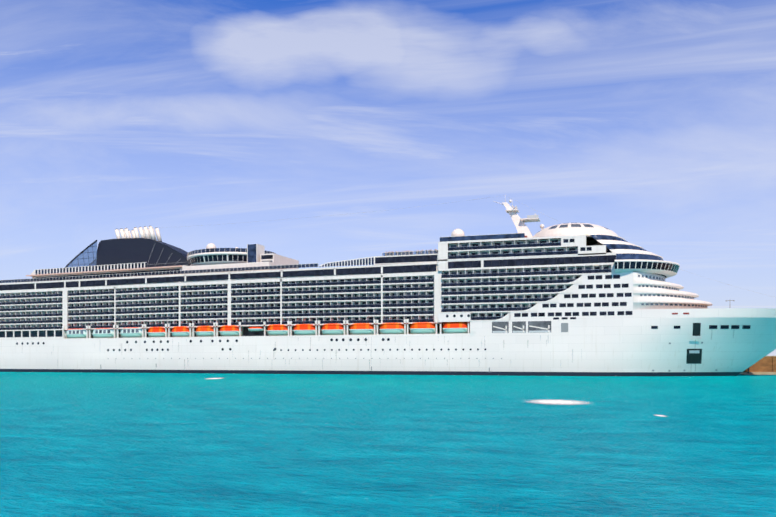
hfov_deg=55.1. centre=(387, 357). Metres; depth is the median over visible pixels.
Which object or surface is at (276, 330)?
lifeboat
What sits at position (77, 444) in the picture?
sea
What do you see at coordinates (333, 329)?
lifeboat
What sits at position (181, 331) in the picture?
lifeboat
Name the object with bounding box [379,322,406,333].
lifeboat
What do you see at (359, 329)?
lifeboat
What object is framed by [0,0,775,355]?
sky
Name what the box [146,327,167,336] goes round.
lifeboat
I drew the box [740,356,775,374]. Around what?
quay
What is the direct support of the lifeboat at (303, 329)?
on the cruise ship
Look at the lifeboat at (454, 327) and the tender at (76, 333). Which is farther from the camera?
the tender at (76, 333)
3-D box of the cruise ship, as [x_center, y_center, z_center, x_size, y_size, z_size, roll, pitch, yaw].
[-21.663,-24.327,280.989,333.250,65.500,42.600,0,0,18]
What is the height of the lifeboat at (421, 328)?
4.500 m
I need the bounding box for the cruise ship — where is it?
[0,195,775,375]
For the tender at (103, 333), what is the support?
on the cruise ship
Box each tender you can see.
[64,328,91,337]
[91,328,116,337]
[118,327,144,337]
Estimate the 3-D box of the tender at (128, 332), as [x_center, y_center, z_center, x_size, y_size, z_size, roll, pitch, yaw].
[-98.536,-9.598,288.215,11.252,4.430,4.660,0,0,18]
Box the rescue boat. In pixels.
[248,326,263,330]
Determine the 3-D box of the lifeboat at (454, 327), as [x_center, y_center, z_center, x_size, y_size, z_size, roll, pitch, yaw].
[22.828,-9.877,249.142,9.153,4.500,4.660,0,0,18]
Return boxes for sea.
[0,372,775,516]
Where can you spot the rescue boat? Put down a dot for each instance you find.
(257, 328)
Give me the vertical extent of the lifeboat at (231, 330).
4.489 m
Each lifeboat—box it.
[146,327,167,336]
[170,326,191,336]
[196,326,213,336]
[218,325,242,335]
[266,324,287,335]
[292,324,317,334]
[322,323,346,334]
[349,323,376,334]
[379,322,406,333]
[410,322,437,333]
[442,322,469,333]
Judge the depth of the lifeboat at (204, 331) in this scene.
276.19 m

